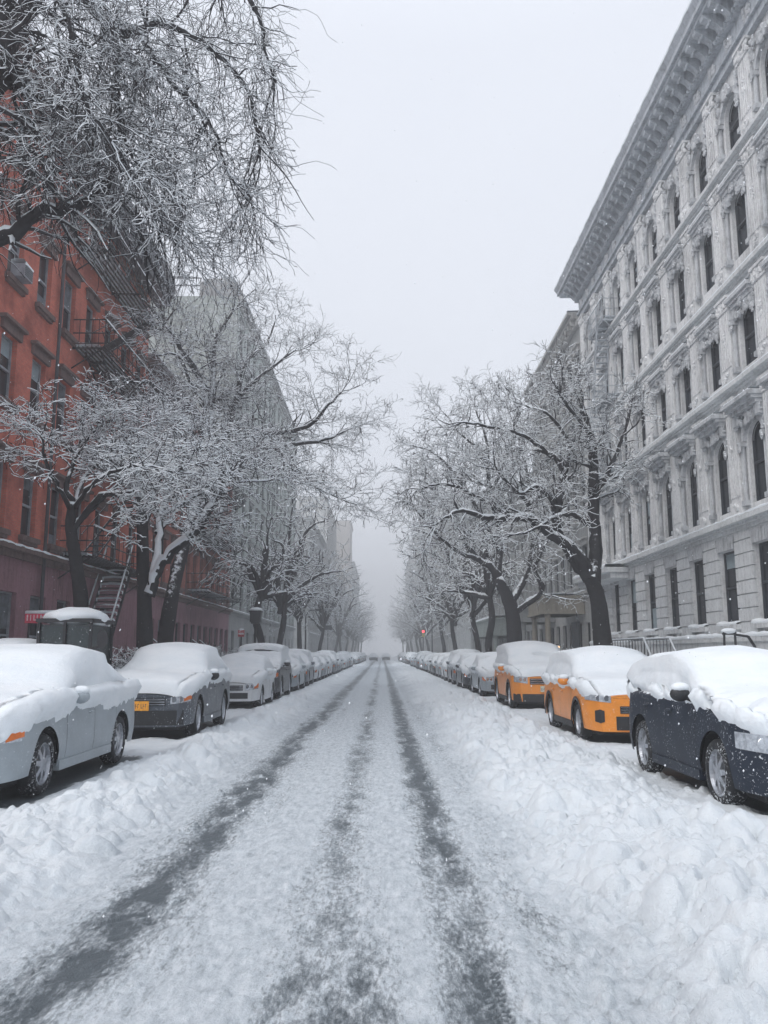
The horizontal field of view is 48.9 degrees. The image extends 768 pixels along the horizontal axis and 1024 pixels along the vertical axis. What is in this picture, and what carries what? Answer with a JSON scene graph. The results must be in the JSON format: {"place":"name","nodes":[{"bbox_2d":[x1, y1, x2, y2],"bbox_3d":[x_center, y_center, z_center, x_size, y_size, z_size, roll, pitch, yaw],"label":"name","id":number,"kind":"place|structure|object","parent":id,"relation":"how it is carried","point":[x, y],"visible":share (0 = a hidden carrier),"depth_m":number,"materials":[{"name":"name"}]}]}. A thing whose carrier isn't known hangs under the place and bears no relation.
{"place":"outdoors","nodes":[
{"label":"outdoors","id":0,"kind":"place"},
{"bbox_2d":[0,607,115,665],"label":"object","id":1,"kind":"object","parent":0,"point":[71,625],"visible":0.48,"depth_m":16.79,"materials":[{"name":"green paint"}]},
{"bbox_2d":[17,0,689,656],"label":"sky","id":2,"kind":"structure","parent":0,"point":[556,44],"materials":[{"name":"white"}]},
{"bbox_2d":[0,656,767,1023],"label":"snow covered street","id":3,"kind":"structure","parent":0,"point":[298,910],"depth_m":6.08,"materials":[{"name":"white snow"}]},
{"bbox_2d":[0,643,141,795],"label":"parked car","id":4,"kind":"object","parent":3,"relation":"on","point":[38,715],"visible":1,"depth_m":10.61,"materials":[{"name":"silver metal"}]},
{"bbox_2d":[115,642,232,735],"bbox_3d":[-4.559,3.742,18.203,2.240,1.868,4.819,0,-10,0],"label":"parked car","id":5,"kind":"object","parent":3,"relation":"on","point":[176,687],"visible":0.81,"depth_m":16.93,"materials":[{"name":"metal"}]},
{"bbox_2d":[221,653,276,706],"bbox_3d":[-4.497,5.272,26.674,2.120,1.645,4.204,0,-10,0],"label":"parked car","id":6,"kind":"object","parent":3,"relation":"on","point":[249,671],"visible":0.6,"depth_m":25.45,"materials":[{"name":"white paint"}]},
{"bbox_2d":[237,643,291,698],"bbox_3d":[-4.639,5.980,32.031,2.340,2.018,5.004,0,-10,0],"label":"parked car","id":7,"kind":"object","parent":3,"relation":"on","point":[277,655],"visible":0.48,"depth_m":31.55,"materials":[{"name":"black paint"}]},
{"bbox_2d":[289,652,307,690],"bbox_3d":[-4.601,7.200,38.219,2.240,1.714,4.794,0,-10,0],"label":"parked car","id":8,"kind":"object","parent":3,"relation":"on","point":[299,666],"visible":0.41,"depth_m":37.56,"materials":[{"name":"silver metal"}]},
{"bbox_2d":[289,649,315,685],"bbox_3d":[-4.658,8.029,43.728,2.260,1.896,4.694,0,-10,0],"label":"parked car","id":9,"kind":"object","parent":3,"relation":"on","point":[306,657],"visible":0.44,"depth_m":43.28,"materials":[{"name":"grey paint"}]},
{"bbox_2d":[311,654,322,681],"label":"parked car","id":10,"kind":"object","parent":3,"relation":"on","point":[318,664],"visible":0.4,"depth_m":48.41,"materials":[{"name":"white paint"}]},
{"bbox_2d":[311,652,328,679],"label":"parked car","id":11,"kind":"object","parent":3,"relation":"on","point":[324,660],"visible":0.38,"depth_m":54.30,"materials":[{"name":"silver metal"}]},
{"bbox_2d":[317,650,338,673],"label":"parked car","id":12,"kind":"object","parent":3,"relation":"on","point":[334,658],"visible":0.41,"depth_m":66.12,"materials":[{"name":"grey paint"}]},
{"bbox_2d":[325,654,333,675],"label":"parked car","id":13,"kind":"object","parent":3,"relation":"on","point":[328,657],"visible":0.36,"depth_m":59.87,"materials":[{"name":"white paint"}]},
{"bbox_2d":[415,651,431,668],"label":"parked car","id":14,"kind":"object","parent":3,"relation":"on","point":[419,654],"visible":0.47,"depth_m":87.17,"materials":[{"name":"grey paint"}]},
{"bbox_2d":[421,653,434,671],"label":"parked car","id":15,"kind":"object","parent":3,"relation":"on","point":[425,662],"visible":0.39,"depth_m":74.52,"materials":[{"name":"silver metal"}]},
{"bbox_2d":[429,653,439,675],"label":"parked car","id":16,"kind":"object","parent":3,"relation":"on","point":[432,664],"visible":0.34,"depth_m":62.82,"materials":[{"name":"black paint"}]},
{"bbox_2d":[434,652,449,677],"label":"parked car","id":17,"kind":"object","parent":3,"relation":"on","point":[437,665],"visible":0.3,"depth_m":57.17,"materials":[{"name":"silver metal"}]},
{"bbox_2d":[439,654,449,680],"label":"parked car","id":18,"kind":"object","parent":3,"relation":"on","point":[442,663],"visible":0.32,"depth_m":51.20,"materials":[{"name":"white paint"}]},
{"bbox_2d":[446,649,479,684],"bbox_3d":[4.473,8.402,45.957,2.260,1.896,4.694,0,-10,0],"label":"parked car","id":19,"kind":"object","parent":3,"relation":"on","point":[453,658],"visible":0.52,"depth_m":45.51,"materials":[{"name":"grey paint"}]},
{"bbox_2d":[454,652,482,688],"bbox_3d":[4.457,7.502,39.983,2.260,1.701,4.894,0,-10,0],"label":"parked car","id":20,"kind":"object","parent":3,"relation":"on","point":[464,662],"visible":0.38,"depth_m":39.27,"materials":[{"name":"black paint"}]},
{"bbox_2d":[468,652,496,695],"bbox_3d":[4.575,6.510,34.096,2.240,1.714,4.794,0,-10,0],"label":"parked car","id":21,"kind":"object","parent":3,"relation":"on","point":[481,679],"visible":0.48,"depth_m":33.15,"materials":[{"name":"silver metal"}]},
{"bbox_2d":[493,641,560,707],"bbox_3d":[4.653,5.090,26.717,2.300,2.019,4.819,0,-10,0],"label":"taxi","id":22,"kind":"object","parent":3,"relation":"on","point":[519,667],"visible":0.6,"depth_m":25.57,"materials":[{"name":"yellow paint"}]},
{"bbox_2d":[541,645,647,739],"bbox_3d":[4.582,3.665,17.500,2.260,1.786,4.769,0,-10,0],"label":"taxi","id":23,"kind":"object","parent":3,"relation":"on","point":[590,699],"visible":0.62,"depth_m":16.50,"materials":[{"name":"yellow paint"}]},
{"bbox_2d":[626,645,767,804],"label":"parked car","id":24,"kind":"object","parent":3,"relation":"on","point":[720,732],"visible":1,"depth_m":9.74,"materials":[{"name":"blue paint"}]},
{"bbox_2d":[0,7,767,925],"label":"falling snow","id":25,"kind":"structure","parent":0,"point":[364,449],"depth_m":3.51,"materials":[{"name":"white snow"}]},
{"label":"pavement","id":26,"kind":"structure","parent":0,"visible":0},
{"bbox_2d":[387,600,418,651],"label":"street tree","id":27,"kind":"object","parent":26,"relation":"on","point":[407,639],"visible":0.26,"depth_m":219.24,"materials":[{"name":"white plant"}]},
{"bbox_2d":[389,597,429,651],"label":"street tree","id":28,"kind":"object","parent":26,"relation":"on","point":[393,633],"visible":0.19,"depth_m":189.97,"materials":[{"name":"white plant"}]},
{"bbox_2d":[405,555,414,651],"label":"apartment building","id":29,"kind":"structure","parent":26,"relation":"on","point":[412,581],"depth_m":328.56,"materials":[{"name":"grey brick"}]},
{"bbox_2d":[390,591,437,651],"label":"street tree","id":30,"kind":"object","parent":26,"relation":"on","point":[416,636],"visible":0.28,"depth_m":164.24,"materials":[{"name":"white plant"}]},
{"bbox_2d":[390,587,443,650],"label":"street tree","id":31,"kind":"object","parent":26,"relation":"on","point":[418,625],"visible":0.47,"depth_m":144.54,"materials":[{"name":"white plant"}]},
{"bbox_2d":[391,570,447,650],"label":"street tree","id":32,"kind":"object","parent":26,"relation":"on","point":[425,624],"visible":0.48,"depth_m":126.55,"materials":[{"name":"white plant"}]},
{"bbox_2d":[413,495,461,652],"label":"apartment building","id":33,"kind":"structure","parent":26,"relation":"on","point":[422,574],"depth_m":230.64,"materials":[{"name":"grey brick"}]},
{"bbox_2d":[396,542,480,652],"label":"street tree","id":34,"kind":"object","parent":26,"relation":"on","point":[441,620],"visible":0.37,"depth_m":94.84,"materials":[{"name":"white plant"}]},
{"bbox_2d":[401,530,497,649],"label":"street tree","id":35,"kind":"object","parent":26,"relation":"on","point":[450,616],"visible":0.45,"depth_m":78.18,"materials":[{"name":"white plant"}]},
{"bbox_2d":[427,497,475,652],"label":"apartment building","id":36,"kind":"structure","parent":26,"relation":"on","point":[463,637],"depth_m":134.04,"materials":[{"name":"grey brick"}]},
{"bbox_2d":[397,486,535,651],"bbox_3d":[6.161,4.754,62.145,9.723,14.237,9.902,6,-11,-30],"label":"street tree","id":37,"kind":"object","parent":26,"relation":"on","point":[473,608],"visible":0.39,"depth_m":61.48,"materials":[{"name":"white plant"}]},
{"bbox_2d":[411,520,545,651],"bbox_3d":[6.849,5.115,54.404,8.830,11.096,7.695,7,-12,-36],"label":"street tree","id":38,"kind":"object","parent":26,"relation":"on","point":[487,588],"visible":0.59,"depth_m":53.92,"materials":[{"name":"white plant"}]},
{"bbox_2d":[377,367,588,642],"bbox_3d":[5.235,0.046,44.585,11.331,17.735,8.861,0,-10,0],"label":"street tree","id":39,"kind":"object","parent":26,"relation":"on","point":[512,608],"visible":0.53,"depth_m":44.50,"materials":[{"name":"white plant"}]},
{"bbox_2d":[466,490,507,652],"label":"apartment building","id":40,"kind":"structure","parent":26,"relation":"on","point":[482,641],"depth_m":92.61,"materials":[{"name":"grey brick"}]},
{"bbox_2d":[472,615,506,651],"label":"portico","id":41,"kind":"structure","parent":26,"relation":"on","point":[500,631],"depth_m":65.53,"materials":[{"name":"grey stone"}]},
{"bbox_2d":[488,472,538,645],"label":"brick townhouse","id":42,"kind":"structure","parent":26,"relation":"on","point":[525,596],"depth_m":68.08,"materials":[{"name":"grey brick"}]},
{"bbox_2d":[372,333,673,645],"bbox_3d":[4.438,-0.088,27.434,9.711,12.365,7.660,0,-10,0],"label":"street tree","id":43,"kind":"object","parent":26,"relation":"on","point":[578,559],"visible":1,"depth_m":27.64,"materials":[{"name":"white plant"}]},
{"bbox_2d":[518,605,554,642],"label":"portico","id":44,"kind":"structure","parent":26,"relation":"on","point":[524,619],"depth_m":53.64,"materials":[{"name":"grey stone"}]},
{"bbox_2d":[526,593,584,648],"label":"portico","id":45,"kind":"structure","parent":26,"relation":"on","point":[549,609],"depth_m":45.86,"materials":[{"name":"beige stone"}]},
{"bbox_2d":[571,621,579,648],"bbox_3d":[10.848,7.795,47.640,0.060,3.150,1.800,0,-10,0],"label":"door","id":46,"kind":"structure","parent":45,"relation":"in","point":[575,626],"depth_m":47.70,"materials":[{"name":"black metal"}]},
{"bbox_2d":[522,310,592,650],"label":"stone townhouse","id":47,"kind":"structure","parent":26,"relation":"on","point":[561,632],"depth_m":50.70,"materials":[{"name":"grey stone"}]},
{"bbox_2d":[612,637,675,655],"bbox_3d":[9.481,5.646,31.006,0.976,2.035,6.032,0,-10,0],"label":"iron railing","id":48,"kind":"object","parent":26,"relation":"on","point":[644,640],"visible":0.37,"depth_m":30.37,"materials":[{"name":"black metal"}]},
{"bbox_2d":[554,0,767,655],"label":"carved stone building","id":49,"kind":"structure","parent":26,"relation":"on","point":[669,219],"depth_m":29.57,"materials":[{"name":"white stone"}]},
{"bbox_2d":[587,296,624,488],"bbox_3d":[10.396,-5.461,40.073,1.082,8.972,2.642,0,-10,0],"label":"fire escape","id":50,"kind":"object","parent":49,"relation":"attached to","point":[604,325],"visible":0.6,"depth_m":40.10,"materials":[{"name":"grey metal"}]},
{"bbox_2d":[615,584,621,633],"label":"window","id":51,"kind":"structure","parent":49,"relation":"in","point":[617,587],"depth_m":39.99,"materials":[{"name":"black glass"}]},
{"bbox_2d":[628,502,631,552],"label":"window","id":52,"kind":"structure","parent":49,"relation":"in","point":[629,515],"depth_m":38.01,"materials":[{"name":"black glass"}]},
{"bbox_2d":[631,580,638,631],"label":"window","id":53,"kind":"structure","parent":49,"relation":"in","point":[633,587],"depth_m":37.44,"materials":[{"name":"black glass"}]},
{"bbox_2d":[637,326,641,367],"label":"window","id":54,"kind":"structure","parent":49,"relation":"in","point":[638,331],"depth_m":36.70,"materials":[{"name":"black glass"}]},
{"bbox_2d":[641,410,645,446],"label":"window","id":55,"kind":"structure","parent":49,"relation":"in","point":[643,428],"depth_m":36.05,"materials":[{"name":"grey glass"}]},
{"bbox_2d":[646,491,650,544],"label":"window","id":56,"kind":"structure","parent":49,"relation":"in","point":[647,504],"depth_m":35.43,"materials":[{"name":"black glass"}]},
{"bbox_2d":[649,574,658,630],"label":"window","id":57,"kind":"structure","parent":49,"relation":"in","point":[653,598],"depth_m":34.83,"materials":[{"name":"black glass"}]},
{"bbox_2d":[652,229,657,261],"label":"window","id":58,"kind":"structure","parent":49,"relation":"in","point":[654,242],"depth_m":34.66,"materials":[{"name":"grey glass"}]},
{"bbox_2d":[656,301,661,346],"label":"window","id":59,"kind":"structure","parent":49,"relation":"in","point":[658,312],"depth_m":34.09,"materials":[{"name":"black glass"}]},
{"bbox_2d":[661,391,666,431],"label":"window","id":60,"kind":"structure","parent":49,"relation":"in","point":[663,400],"depth_m":33.48,"materials":[{"name":"grey glass"}]},
{"bbox_2d":[666,477,672,536],"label":"window","id":61,"kind":"structure","parent":49,"relation":"in","point":[669,505],"depth_m":32.83,"materials":[{"name":"black glass"}]},
{"bbox_2d":[670,568,681,628],"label":"window","id":62,"kind":"structure","parent":49,"relation":"in","point":[673,572],"depth_m":32.22,"materials":[{"name":"black glass"}]},
{"bbox_2d":[674,193,680,229],"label":"window","id":63,"kind":"structure","parent":49,"relation":"in","point":[676,209],"depth_m":32.06,"materials":[{"name":"grey glass"}]},
{"bbox_2d":[678,271,685,320],"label":"window","id":64,"kind":"structure","parent":49,"relation":"in","point":[680,280],"depth_m":31.48,"materials":[{"name":"black glass"}]},
{"bbox_2d":[684,367,691,413],"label":"window","id":65,"kind":"structure","parent":49,"relation":"in","point":[686,375],"depth_m":30.90,"materials":[{"name":"black glass"}]},
{"bbox_2d":[690,461,698,526],"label":"window","id":66,"kind":"structure","parent":49,"relation":"in","point":[693,482],"depth_m":30.26,"materials":[{"name":"black glass"}]},
{"bbox_2d":[694,560,707,626],"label":"window","id":67,"kind":"structure","parent":49,"relation":"in","point":[699,572],"depth_m":29.69,"materials":[{"name":"black glass"}]},
{"bbox_2d":[699,152,707,193],"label":"window","id":68,"kind":"structure","parent":49,"relation":"in","point":[702,171],"depth_m":29.46,"materials":[{"name":"black glass"}]},
{"bbox_2d":[704,234,714,291],"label":"window","id":69,"kind":"structure","parent":49,"relation":"in","point":[708,247],"depth_m":28.88,"materials":[{"name":"black glass"}]},
{"bbox_2d":[711,341,721,391],"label":"window","id":70,"kind":"structure","parent":49,"relation":"in","point":[715,350],"depth_m":28.31,"materials":[{"name":"black glass"}]},
{"bbox_2d":[718,443,728,514],"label":"window","id":71,"kind":"structure","parent":49,"relation":"in","point":[723,476],"depth_m":27.65,"materials":[{"name":"black glass"}]},
{"bbox_2d":[724,551,740,623],"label":"window","id":72,"kind":"structure","parent":49,"relation":"in","point":[729,558],"depth_m":27.05,"materials":[{"name":"black glass"}]},
{"bbox_2d":[729,101,740,148],"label":"window","id":73,"kind":"structure","parent":49,"relation":"in","point":[734,124],"depth_m":26.84,"materials":[{"name":"black glass"}]},
{"bbox_2d":[735,194,748,256],"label":"window","id":74,"kind":"structure","parent":49,"relation":"in","point":[740,210],"depth_m":26.31,"materials":[{"name":"black glass"}]},
{"bbox_2d":[743,308,757,365],"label":"window","id":75,"kind":"structure","parent":49,"relation":"in","point":[749,329],"depth_m":25.73,"materials":[{"name":"black glass"}]},
{"bbox_2d":[752,421,766,500],"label":"window","id":76,"kind":"structure","parent":49,"relation":"in","point":[758,445],"depth_m":25.05,"materials":[{"name":"black glass"}]},
{"bbox_2d":[759,541,767,618],"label":"window","id":77,"kind":"structure","parent":49,"relation":"in","point":[763,547],"depth_m":24.66,"materials":[{"name":"black glass"}]},
{"bbox_2d":[721,628,755,647],"bbox_3d":[8.502,3.808,20.173,0.867,2.049,0.244,0,-10,0],"label":"iron handrail","id":78,"kind":"object","parent":26,"relation":"on","point":[728,631],"visible":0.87,"depth_m":20.27,"materials":[{"name":"black metal"}]},
{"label":"pavement","id":79,"kind":"structure","parent":0,"visible":0},
{"bbox_2d":[25,610,53,637],"bbox_3d":[-8.687,3.784,21.182,0.769,2.628,0.109,0,-10,0],"label":"sign","id":80,"kind":"object","parent":79,"relation":"on","point":[31,616],"visible":0.48,"depth_m":21.34,"materials":[{"name":"metal"}]},
{"bbox_2d":[0,35,174,666],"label":"red brick building","id":81,"kind":"structure","parent":79,"relation":"on","point":[28,316],"depth_m":27.92,"materials":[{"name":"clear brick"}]},
{"bbox_2d":[0,591,11,638],"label":"window","id":82,"kind":"structure","parent":81,"relation":"in","point":[5,597],"depth_m":25.06,"materials":[{"name":"grey glass"}]},
{"bbox_2d":[0,333,12,398],"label":"window","id":83,"kind":"structure","parent":81,"relation":"in","point":[6,344],"depth_m":25.11,"materials":[{"name":"grey glass"}]},
{"bbox_2d":[7,215,19,270],"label":"window","id":84,"kind":"structure","parent":81,"relation":"in","point":[14,249],"depth_m":25.53,"materials":[{"name":"grey glass"}]},
{"bbox_2d":[10,258,33,283],"bbox_3d":[-10.827,-7.211,25.292,0.446,0.553,0.600,0,-10,0],"label":"air conditioner","id":85,"kind":"object","parent":81,"relation":"on","point":[24,268],"visible":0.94,"depth_m":25.09,"materials":[{"name":"grey metal"}]},
{"bbox_2d":[20,473,32,535],"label":"window","id":86,"kind":"structure","parent":81,"relation":"in","point":[28,484],"depth_m":26.61,"materials":[{"name":"grey glass"}]},
{"bbox_2d":[29,596,39,638],"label":"window","id":87,"kind":"structure","parent":81,"relation":"in","point":[34,601],"depth_m":27.15,"materials":[{"name":"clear glass"}]},
{"bbox_2d":[29,359,40,417],"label":"window","id":88,"kind":"structure","parent":81,"relation":"in","point":[36,368],"depth_m":27.22,"materials":[{"name":"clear glass"}]},
{"bbox_2d":[37,250,48,305],"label":"window","id":89,"kind":"structure","parent":81,"relation":"in","point":[43,265],"depth_m":27.86,"materials":[{"name":"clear glass"}]},
{"bbox_2d":[48,487,58,544],"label":"window","id":90,"kind":"structure","parent":81,"relation":"in","point":[54,494],"depth_m":28.79,"materials":[{"name":"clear glass"}]},
{"bbox_2d":[39,162,70,624],"bbox_3d":[-10.917,-3.432,27.963,0.111,18.700,0.111,-4,-10,22],"label":"drainpipe","id":91,"kind":"object","parent":81,"relation":"attached to","point":[53,422],"visible":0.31,"depth_m":27.92,"materials":[{"name":"black metal"}]},
{"bbox_2d":[56,381,65,435],"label":"window","id":92,"kind":"structure","parent":81,"relation":"in","point":[61,388],"depth_m":29.41,"materials":[{"name":"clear glass"}]},
{"bbox_2d":[62,279,71,330],"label":"window","id":93,"kind":"structure","parent":81,"relation":"in","point":[68,288],"depth_m":30.05,"materials":[{"name":"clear glass"}]},
{"bbox_2d":[85,305,92,342],"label":"window","id":94,"kind":"structure","parent":81,"relation":"in","point":[89,314],"depth_m":32.22,"materials":[{"name":"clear glass"}]},
{"bbox_2d":[93,509,100,555],"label":"window","id":95,"kind":"structure","parent":81,"relation":"in","point":[97,521],"depth_m":33.13,"materials":[{"name":"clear glass"}]},
{"bbox_2d":[58,222,165,635],"bbox_3d":[-10.475,-1.639,33.102,1.214,16.912,7.642,0,-10,0],"label":"fire escape","id":96,"kind":"object","parent":81,"relation":"attached to","point":[98,354],"visible":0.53,"depth_m":32.21,"materials":[{"name":"black metal"}]},
{"bbox_2d":[111,519,116,560],"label":"window","id":97,"kind":"structure","parent":81,"relation":"in","point":[113,553],"depth_m":35.22,"materials":[{"name":"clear glass"}]},
{"bbox_2d":[112,641,145,694],"bbox_3d":[-7.103,4.448,22.703,2.827,1.928,2.737,0,-10,0],"label":"shrub","id":98,"kind":"object","parent":79,"relation":"on","point":[121,662],"visible":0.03,"depth_m":22.34,"materials":[{"name":"white plant"}]},
{"bbox_2d":[0,366,258,606],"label":"street tree","id":99,"kind":"object","parent":79,"relation":"on","point":[126,475],"visible":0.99,"depth_m":19.46,"materials":[{"name":"white plant"}]},
{"bbox_2d":[0,0,336,344],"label":"street tree","id":100,"kind":"object","parent":79,"relation":"on","point":[17,18],"visible":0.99,"depth_m":13.75,"materials":[{"name":"white plant"}]},
{"bbox_2d":[134,353,235,654],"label":"red brick building","id":101,"kind":"structure","parent":79,"relation":"on","point":[201,620],"depth_m":48.81,"materials":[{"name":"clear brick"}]},
{"bbox_2d":[186,480,242,612],"bbox_3d":[-10.391,1.881,52.640,1.462,8.407,9.543,0,-10,0],"label":"fire escape","id":102,"kind":"object","parent":101,"relation":"attached to","point":[206,592],"visible":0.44,"depth_m":52.73,"materials":[{"name":"black metal"}]},
{"bbox_2d":[62,377,346,694],"bbox_3d":[-5.580,0.432,24.863,7.465,10.473,6.623,6,-11,-33],"label":"street tree","id":103,"kind":"object","parent":79,"relation":"on","point":[148,577],"visible":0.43,"depth_m":24.50,"materials":[{"name":"white plant"}]},
{"bbox_2d":[206,641,237,656],"bbox_3d":[-7.572,7.553,39.625,3.916,2.982,3.547,-4,-10,22],"label":"shrub","id":104,"kind":"object","parent":79,"relation":"on","point":[220,651],"visible":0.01,"depth_m":39.48,"materials":[{"name":"grey plant"}]},
{"bbox_2d":[148,277,299,653],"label":"apartment building","id":105,"kind":"structure","parent":79,"relation":"on","point":[239,617],"depth_m":68.94,"materials":[{"name":"grey concrete"}]},
{"bbox_2d":[82,259,410,642],"bbox_3d":[-5.564,-2.576,35.178,13.282,19.855,12.159,0,-10,0],"label":"street tree","id":106,"kind":"object","parent":79,"relation":"on","point":[170,605],"visible":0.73,"depth_m":36.44,"materials":[{"name":"white plant"}]},
{"bbox_2d":[249,607,262,642],"bbox_3d":[-6.558,6.795,42.965,0.701,3.880,0.686,0,-10,0],"label":"lamp post","id":107,"kind":"object","parent":79,"relation":"on","point":[255,615],"visible":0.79,"depth_m":42.95,"materials":[{"name":"black metal"}]},
{"bbox_2d":[196,498,325,642],"bbox_3d":[-6.721,4.327,46.678,6.996,10.088,8.027,0,-10,0],"label":"street tree","id":108,"kind":"object","parent":79,"relation":"on","point":[263,584],"visible":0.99,"depth_m":46.77,"materials":[{"name":"white plant"}]},
{"bbox_2d":[212,479,359,644],"bbox_3d":[-6.525,3.771,55.706,9.758,14.106,9.391,-4,-10,22],"label":"street tree","id":109,"kind":"object","parent":79,"relation":"on","point":[283,602],"visible":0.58,"depth_m":55.69,"materials":[{"name":"white plant"}]},
{"bbox_2d":[293,516,325,651],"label":"apartment building","id":110,"kind":"structure","parent":79,"relation":"on","point":[312,639],"depth_m":129.48,"materials":[{"name":"grey concrete"}]},
{"bbox_2d":[261,515,360,648],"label":"street tree","id":111,"kind":"object","parent":79,"relation":"on","point":[295,613],"visible":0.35,"depth_m":73.00,"materials":[{"name":"grey plant"}]},
{"bbox_2d":[296,495,336,650],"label":"apartment building","id":112,"kind":"structure","parent":79,"relation":"on","point":[331,541],"depth_m":161.00,"materials":[{"name":"grey concrete"}]},
{"bbox_2d":[290,547,368,650],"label":"street tree","id":113,"kind":"object","parent":79,"relation":"on","point":[323,616],"visible":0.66,"depth_m":94.31,"materials":[{"name":"grey plant"}]},
{"bbox_2d":[333,577,349,651],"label":"apartment building","id":114,"kind":"structure","parent":79,"relation":"on","point":[343,645],"depth_m":233.87,"materials":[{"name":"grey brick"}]},
{"bbox_2d":[317,583,366,650],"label":"street tree","id":115,"kind":"object","parent":79,"relation":"on","point":[340,636],"visible":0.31,"depth_m":143.82,"materials":[{"name":"grey plant"}]},
{"bbox_2d":[312,571,375,651],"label":"street tree","id":116,"kind":"object","parent":79,"relation":"on","point":[338,627],"visible":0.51,"depth_m":126.81,"materials":[{"name":"grey plant"}]},
{"bbox_2d":[336,520,353,651],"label":"apartment building","id":117,"kind":"structure","parent":79,"relation":"on","point":[343,534],"depth_m":285.35,"materials":[{"name":"grey concrete"}]},
{"bbox_2d":[331,589,375,650],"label":"street tree","id":118,"kind":"object","parent":79,"relation":"on","point":[348,633],"visible":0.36,"depth_m":163.43,"materials":[{"name":"grey plant"}]},
{"bbox_2d":[337,598,373,651],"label":"street tree","id":119,"kind":"object","parent":79,"relation":"on","point":[354,635],"visible":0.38,"depth_m":188.26,"materials":[{"name":"grey plant"}]},
{"bbox_2d":[351,561,359,651],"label":"apartment building","id":120,"kind":"structure","parent":79,"relation":"on","point":[354,568],"depth_m":344.50,"materials":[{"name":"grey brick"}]},
{"bbox_2d":[344,607,377,651],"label":"street tree","id":121,"kind":"object","parent":79,"relation":"on","point":[355,639],"visible":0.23,"depth_m":213.13,"materials":[{"name":"grey plant"}]},
{"bbox_2d":[345,612,380,651],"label":"street tree","id":122,"kind":"object","parent":79,"relation":"on","point":[358,642],"visible":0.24,"depth_m":243.00,"materials":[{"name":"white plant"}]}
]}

